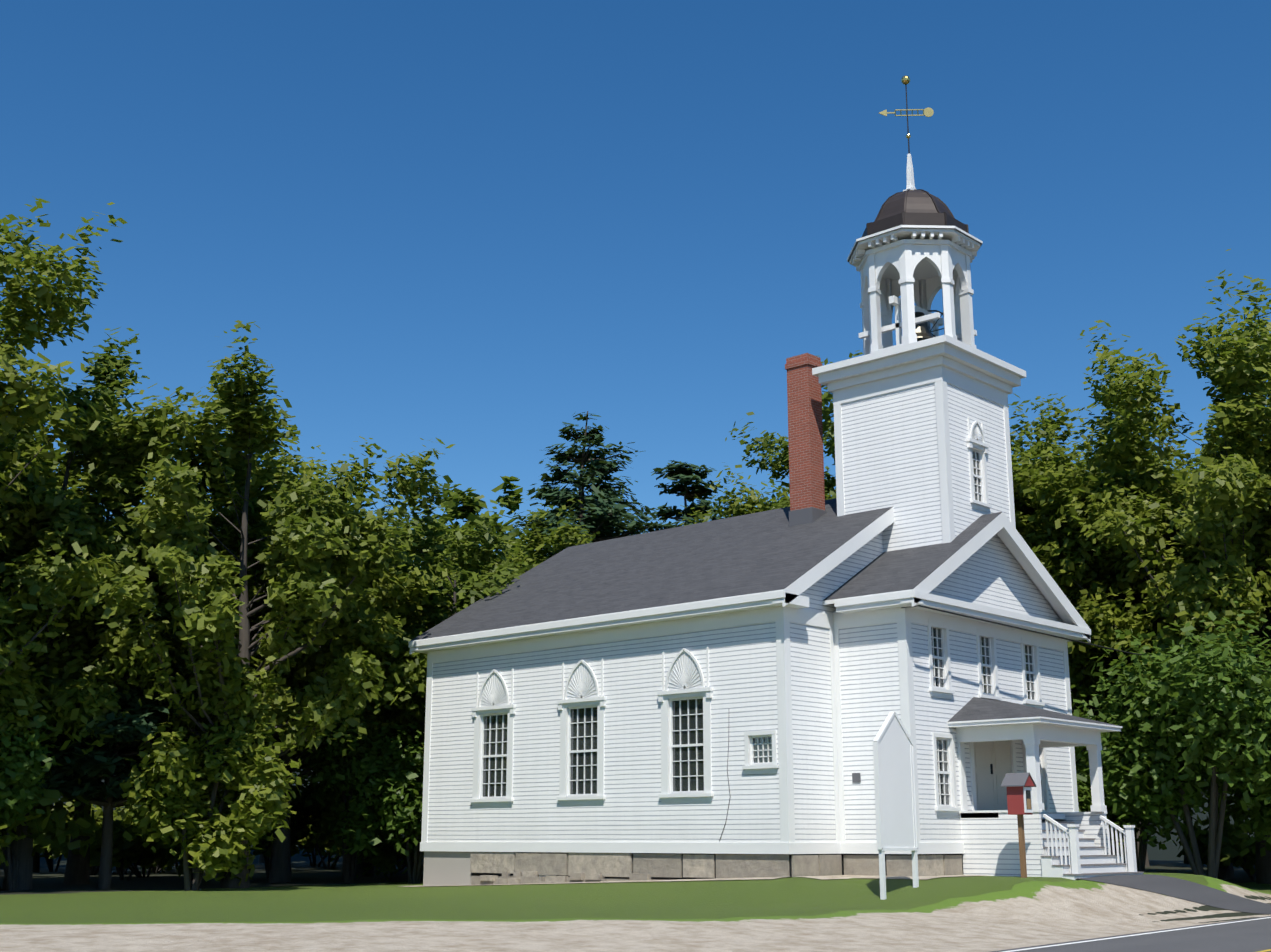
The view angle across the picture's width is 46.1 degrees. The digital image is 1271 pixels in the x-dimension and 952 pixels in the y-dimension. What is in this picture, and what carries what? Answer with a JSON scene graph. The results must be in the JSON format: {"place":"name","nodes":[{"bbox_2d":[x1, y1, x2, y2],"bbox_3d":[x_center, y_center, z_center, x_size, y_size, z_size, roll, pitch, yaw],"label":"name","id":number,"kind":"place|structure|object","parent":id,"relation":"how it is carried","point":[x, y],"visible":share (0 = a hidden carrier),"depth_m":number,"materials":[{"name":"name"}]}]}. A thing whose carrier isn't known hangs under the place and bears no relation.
{"place":"outdoors","nodes":[
{"label":"outdoors","id":0,"kind":"place"},
{"bbox_2d":[0,877,1270,951],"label":"gravel shoulder","id":1,"kind":"object","parent":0,"point":[1029,914],"visible":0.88,"depth_m":24.15},
{"bbox_2d":[0,768,1270,923],"bbox_3d":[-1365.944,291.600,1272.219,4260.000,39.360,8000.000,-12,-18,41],"label":"ground","id":2,"kind":"structure","parent":0,"point":[309,893],"depth_m":32.18,"materials":[{"name":"green plant"}]},
{"bbox_2d":[0,711,63,838],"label":"tree","id":3,"kind":"object","parent":2,"relation":"on","point":[21,773],"visible":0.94,"depth_m":37.57,"materials":[{"name":"green plant"}]},
{"bbox_2d":[0,651,64,865],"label":"tree","id":4,"kind":"object","parent":2,"relation":"on","point":[20,707],"visible":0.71,"depth_m":37.86,"materials":[{"name":"green plant"}]},
{"bbox_2d":[33,632,65,871],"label":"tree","id":5,"kind":"object","parent":2,"relation":"on","point":[36,862],"depth_m":62.06,"materials":[{"name":"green plant"}]},
{"bbox_2d":[38,810,67,871],"bbox_3d":[-24.779,15.049,62.788,6.719,3.383,3.950,-12,-18,41],"label":"shrub","id":6,"kind":"object","parent":2,"relation":"on","point":[49,862],"visible":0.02,"depth_m":62.66,"materials":[{"name":"green plant"}]},
{"bbox_2d":[0,761,106,890],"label":"tree","id":7,"kind":"object","parent":2,"relation":"on","point":[56,835],"visible":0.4,"depth_m":40.17,"materials":[{"name":"green plant"}]},
{"bbox_2d":[0,198,148,685],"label":"tree","id":8,"kind":"object","parent":2,"relation":"on","point":[35,409],"visible":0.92,"depth_m":38.06,"materials":[{"name":"green plant"}]},
{"bbox_2d":[52,800,136,874],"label":"tree","id":9,"kind":"object","parent":2,"relation":"on","point":[96,815],"visible":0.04,"depth_m":56.73,"materials":[{"name":"green plant"}]},
{"bbox_2d":[34,833,172,876],"bbox_3d":[-18.273,13.268,52.854,5.859,2.152,4.639,9,-17,-34],"label":"shrub","id":10,"kind":"object","parent":2,"relation":"on","point":[63,849],"visible":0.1,"depth_m":52.53,"materials":[{"name":"green plant"}]},
{"bbox_2d":[1,383,219,884],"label":"tree","id":11,"kind":"object","parent":2,"relation":"on","point":[77,870],"depth_m":45.10,"materials":[{"name":"green plant"}]},
{"bbox_2d":[0,327,226,889],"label":"tree","id":12,"kind":"object","parent":2,"relation":"on","point":[93,446],"visible":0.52,"depth_m":40.59,"materials":[{"name":"green plant"}]},
{"bbox_2d":[35,601,215,888],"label":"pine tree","id":13,"kind":"object","parent":2,"relation":"on","point":[103,762],"visible":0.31,"depth_m":40.60,"materials":[{"name":"green plant"}]},
{"bbox_2d":[94,805,158,873],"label":"tree","id":14,"kind":"object","parent":2,"relation":"on","point":[116,812],"visible":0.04,"depth_m":59.26,"materials":[{"name":"green plant"}]},
{"bbox_2d":[90,819,175,879],"bbox_3d":[-16.513,12.608,50.117,3.619,2.100,3.242,-4,-14,15],"label":"shrub","id":15,"kind":"object","parent":2,"relation":"on","point":[124,849],"visible":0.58,"depth_m":49.27,"materials":[{"name":"green plant"}]},
{"bbox_2d":[138,858,177,872],"bbox_3d":[-19.455,15.304,61.539,6.602,2.420,3.782,-12,-18,41],"label":"shrub","id":16,"kind":"object","parent":2,"relation":"on","point":[156,868],"visible":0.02,"depth_m":61.34,"materials":[{"name":"green plant"}]},
{"bbox_2d":[158,799,228,882],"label":"tree","id":17,"kind":"object","parent":2,"relation":"on","point":[178,848],"visible":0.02,"depth_m":46.84,"materials":[{"name":"green plant"}]},
{"bbox_2d":[115,656,301,890],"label":"tree","id":18,"kind":"object","parent":2,"relation":"on","point":[177,782],"visible":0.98,"depth_m":39.60,"materials":[{"name":"green plant"}]},
{"bbox_2d":[38,320,425,887],"bbox_3d":[-11.665,3.648,42.921,11.229,16.281,11.003,-12,-18,41],"label":"tree","id":19,"kind":"object","parent":2,"relation":"on","point":[298,603],"visible":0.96,"depth_m":41.72,"materials":[{"name":"green plant"}]},
{"bbox_2d":[141,445,422,878],"bbox_3d":[-13.314,6.932,53.755,12.015,15.035,12.121,-12,-18,41],"label":"tree","id":20,"kind":"object","parent":2,"relation":"on","point":[310,761],"depth_m":51.80,"materials":[{"name":"green plant"}]},
{"bbox_2d":[270,824,309,857],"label":"tree","id":21,"kind":"object","parent":2,"relation":"on","point":[300,843],"depth_m":65.69,"materials":[{"name":"green plant"}]},
{"bbox_2d":[251,772,341,877],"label":"tree","id":22,"kind":"object","parent":2,"relation":"on","point":[301,818],"visible":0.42,"depth_m":52.87,"materials":[{"name":"green plant"}]},
{"bbox_2d":[154,428,454,882],"bbox_3d":[-10.933,5.262,47.844,9.825,15.470,11.998,2,-14,-8],"label":"tree","id":23,"kind":"object","parent":2,"relation":"on","point":[392,591],"visible":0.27,"depth_m":46.34,"materials":[{"name":"green plant"}]},
{"bbox_2d":[291,833,339,865],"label":"shrub","id":24,"kind":"object","parent":2,"relation":"on","point":[315,853],"visible":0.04,"depth_m":72.63,"materials":[{"name":"green plant"}]},
{"bbox_2d":[297,816,341,868],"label":"shrub","id":25,"kind":"object","parent":2,"relation":"on","point":[314,842],"visible":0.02,"depth_m":69.22,"materials":[{"name":"green plant"}]},
{"bbox_2d":[299,638,418,882],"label":"tree","id":26,"kind":"object","parent":2,"relation":"on","point":[358,835],"visible":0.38,"depth_m":46.56,"materials":[{"name":"green plant"}]},
{"bbox_2d":[265,491,456,876],"bbox_3d":[-10.494,8.039,57.299,11.181,14.621,12.506,-12,-18,41],"label":"tree","id":27,"kind":"object","parent":2,"relation":"on","point":[359,871],"depth_m":56.30,"materials":[{"name":"green plant"}]},
{"bbox_2d":[325,830,423,870],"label":"shrub","id":28,"kind":"object","parent":2,"relation":"on","point":[337,843],"visible":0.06,"depth_m":67.13,"materials":[{"name":"green plant"}]},
{"bbox_2d":[336,702,423,883],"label":"tree","id":29,"kind":"object","parent":2,"relation":"on","point":[407,790],"visible":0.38,"depth_m":45.50,"materials":[{"name":"green plant"}]},
{"bbox_2d":[402,857,413,866],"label":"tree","id":30,"kind":"object","parent":2,"relation":"on","point":[412,863],"depth_m":74.46,"materials":[{"name":"green plant"}]},
{"bbox_2d":[344,452,541,769],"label":"tree","id":31,"kind":"object","parent":2,"relation":"on","point":[467,589],"visible":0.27,"depth_m":47.58,"materials":[{"name":"green plant"}]},
{"bbox_2d":[419,501,541,582],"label":"tree","id":32,"kind":"object","parent":2,"relation":"on","point":[507,556],"depth_m":65.29,"materials":[{"name":"green plant"}]},
{"bbox_2d":[436,475,563,572],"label":"tree","id":33,"kind":"object","parent":2,"relation":"on","point":[467,509],"visible":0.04,"depth_m":73.79,"materials":[{"name":"green plant"}]},
{"bbox_2d":[478,493,599,579],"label":"tree","id":34,"kind":"object","parent":2,"relation":"on","point":[564,541],"visible":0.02,"depth_m":52.23,"materials":[{"name":"green plant"}]},
{"bbox_2d":[500,411,663,574],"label":"pine tree","id":35,"kind":"object","parent":2,"relation":"on","point":[599,515],"visible":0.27,"depth_m":60.56,"materials":[{"name":"green plant"}]},
{"bbox_2d":[403,877,781,886],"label":"drip gravel","id":36,"kind":"structure","parent":2,"relation":"on","point":[640,881],"depth_m":35.34,"materials":[{"name":"grey gravel"}]},
{"bbox_2d":[544,458,653,554],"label":"pine tree","id":37,"kind":"object","parent":2,"relation":"on","point":[599,486],"visible":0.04,"depth_m":65.86,"materials":[{"name":"green plant"}]},
{"bbox_2d":[638,460,725,532],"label":"pine tree","id":38,"kind":"object","parent":2,"relation":"on","point":[684,474],"visible":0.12,"depth_m":60.90,"materials":[{"name":"green plant"}]},
{"bbox_2d":[728,474,753,513],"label":"tree","id":39,"kind":"object","parent":2,"relation":"on","point":[742,486],"depth_m":67.56,"materials":[{"name":"green plant"}]},
{"bbox_2d":[679,462,835,525],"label":"tree","id":40,"kind":"object","parent":2,"relation":"on","point":[732,509],"visible":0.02,"depth_m":55.74,"materials":[{"name":"green plant"}]},
{"bbox_2d":[718,466,830,519],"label":"tree","id":41,"kind":"object","parent":2,"relation":"on","point":[771,481],"depth_m":64.35,"materials":[{"name":"green plant"}]},
{"bbox_2d":[409,75,1143,885],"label":"church","id":42,"kind":"structure","parent":2,"relation":"on","point":[717,699],"depth_m":37.86,"materials":[{"name":"white wood"}]},
{"bbox_2d":[901,605,1268,671],"bbox_3d":[22.236,6.276,49.646,44.378,1.292,0.502,13,-19,-43],"label":"utility wire","id":43,"kind":"object","parent":42,"relation":"attached to","point":[1028,630],"visible":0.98,"depth_m":37.51,"materials":[{"name":"black"}]},
{"bbox_2d":[796,875,868,879],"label":"drip gravel","id":44,"kind":"structure","parent":2,"relation":"on","point":[836,877],"depth_m":33.78,"materials":[{"name":"grey gravel"}]},
{"bbox_2d":[725,350,1059,552],"bbox_3d":[9.605,4.779,53.088,13.135,18.900,10.093,2,-14,-6],"label":"tree","id":45,"kind":"object","parent":2,"relation":"on","point":[767,444],"visible":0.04,"depth_m":52.79,"materials":[{"name":"green plant"}]},
{"bbox_2d":[873,712,918,899],"bbox_3d":[5.533,7.097,31.617,0.110,4.170,1.430,-12,-18,41],"label":"church sign","id":46,"kind":"object","parent":2,"relation":"on","point":[895,789],"visible":0.92,"depth_m":31.66,"materials":[{"name":"white wood"}]},
{"bbox_2d":[856,876,937,879],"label":"drip gravel","id":47,"kind":"structure","parent":2,"relation":"on","point":[903,877],"depth_m":33.36,"materials":[{"name":"grey gravel"}]},
{"bbox_2d":[1001,772,1035,877],"bbox_3d":[8.592,7.924,33.237,0.580,2.575,0.560,-12,-18,41],"label":"little library box","id":48,"kind":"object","parent":2,"relation":"on","point":[1018,786],"visible":0.94,"depth_m":33.24,"materials":[{"name":"brown wood"}]},
{"bbox_2d":[1075,747,1119,854],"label":"tree","id":49,"kind":"object","parent":2,"relation":"on","point":[1077,761],"depth_m":90.05,"materials":[{"name":"green plant"}]},
{"bbox_2d":[1008,372,1190,854],"bbox_3d":[17.476,5.696,57.342,12.703,19.088,12.416,-12,-18,41],"label":"tree","id":50,"kind":"object","parent":2,"relation":"on","point":[1043,433],"depth_m":56.11,"materials":[{"name":"green plant"}]},
{"bbox_2d":[1075,758,1123,849],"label":"tree","id":51,"kind":"object","parent":2,"relation":"on","point":[1081,792],"visible":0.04,"depth_m":46.46,"materials":[{"name":"green plant"}]},
{"bbox_2d":[1010,413,1189,766],"bbox_3d":[14.343,5.835,51.726,11.074,16.194,11.362,-12,-18,41],"label":"tree","id":52,"kind":"object","parent":2,"relation":"on","point":[1082,680],"visible":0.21,"depth_m":50.25,"materials":[{"name":"green plant"}]},
{"bbox_2d":[1113,822,1124,848],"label":"shrub","id":53,"kind":"object","parent":2,"relation":"on","point":[1118,838],"depth_m":67.83,"materials":[{"name":"green plant"}]},
{"bbox_2d":[1012,249,1270,883],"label":"tree","id":54,"kind":"object","parent":2,"relation":"on","point":[1178,591],"visible":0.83,"depth_m":47.42,"materials":[{"name":"green plant"}]},
{"bbox_2d":[1076,734,1209,871],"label":"tree","id":55,"kind":"object","parent":2,"relation":"on","point":[1140,823],"visible":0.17,"depth_m":44.67,"materials":[{"name":"green plant"}]},
{"bbox_2d":[1136,827,1149,866],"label":"tree","id":56,"kind":"object","parent":2,"relation":"on","point":[1147,859],"depth_m":73.39,"materials":[{"name":"grey plant"}]},
{"bbox_2d":[1049,402,1270,878],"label":"tree","id":57,"kind":"object","parent":2,"relation":"on","point":[1122,480],"visible":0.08,"depth_m":51.52,"materials":[{"name":"green plant"}]},
{"bbox_2d":[1070,601,1270,878],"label":"tree","id":58,"kind":"object","parent":2,"relation":"on","point":[1217,704],"visible":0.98,"depth_m":41.16,"materials":[{"name":"green plant"}]},
{"bbox_2d":[1111,423,1255,875],"bbox_3d":[22.670,6.658,58.792,14.431,17.949,13.047,0,-14,0],"label":"tree","id":59,"kind":"object","parent":2,"relation":"on","point":[1194,459],"depth_m":58.37,"materials":[{"name":"green plant"}]},
{"bbox_2d":[1183,807,1192,863],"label":"tree","id":60,"kind":"object","parent":2,"relation":"on","point":[1186,861],"depth_m":80.32,"materials":[{"name":"grey plant"}]},
{"bbox_2d":[1176,822,1255,880],"bbox_3d":[20.357,12.541,49.681,5.277,2.070,4.313,-12,-18,41],"label":"shrub","id":61,"kind":"object","parent":2,"relation":"on","point":[1229,853],"visible":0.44,"depth_m":49.24,"materials":[{"name":"green plant"}]},
{"bbox_2d":[1182,436,1270,614],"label":"tree","id":62,"kind":"object","parent":2,"relation":"on","point":[1255,539],"visible":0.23,"depth_m":47.48,"materials":[{"name":"green plant"}]},
{"bbox_2d":[1202,746,1270,856],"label":"tree","id":63,"kind":"object","parent":2,"relation":"on","point":[1258,823],"visible":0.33,"depth_m":42.45,"materials":[{"name":"green plant"}]},
{"bbox_2d":[0,0,1270,566],"label":"sky","id":64,"kind":"structure","parent":0,"point":[478,227],"materials":[{"name":"blue"}]},
{"bbox_2d":[926,875,986,876],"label":"drip gravel","id":65,"kind":"structure","parent":0,"point":[955,875],"depth_m":34.35,"materials":[{"name":"grey gravel"}]},
{"bbox_2d":[990,916,1270,951],"bbox_3d":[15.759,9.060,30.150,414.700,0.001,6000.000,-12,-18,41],"label":"road","id":66,"kind":"structure","parent":0,"point":[1250,936],"depth_m":25.09,"materials":[{"name":"grey asphalt"}]},
{"bbox_2d":[1003,917,1270,951],"bbox_3d":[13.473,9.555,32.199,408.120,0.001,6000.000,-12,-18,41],"label":"road edge line","id":67,"kind":"object","parent":66,"relation":"on","point":[1130,935],"visible":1,"depth_m":26.31,"materials":[{"name":"paint"}]},
{"bbox_2d":[1076,874,1270,913],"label":"asphalt path","id":68,"kind":"structure","parent":0,"point":[1185,890],"depth_m":34.54,"materials":[{"name":"grey asphalt"}]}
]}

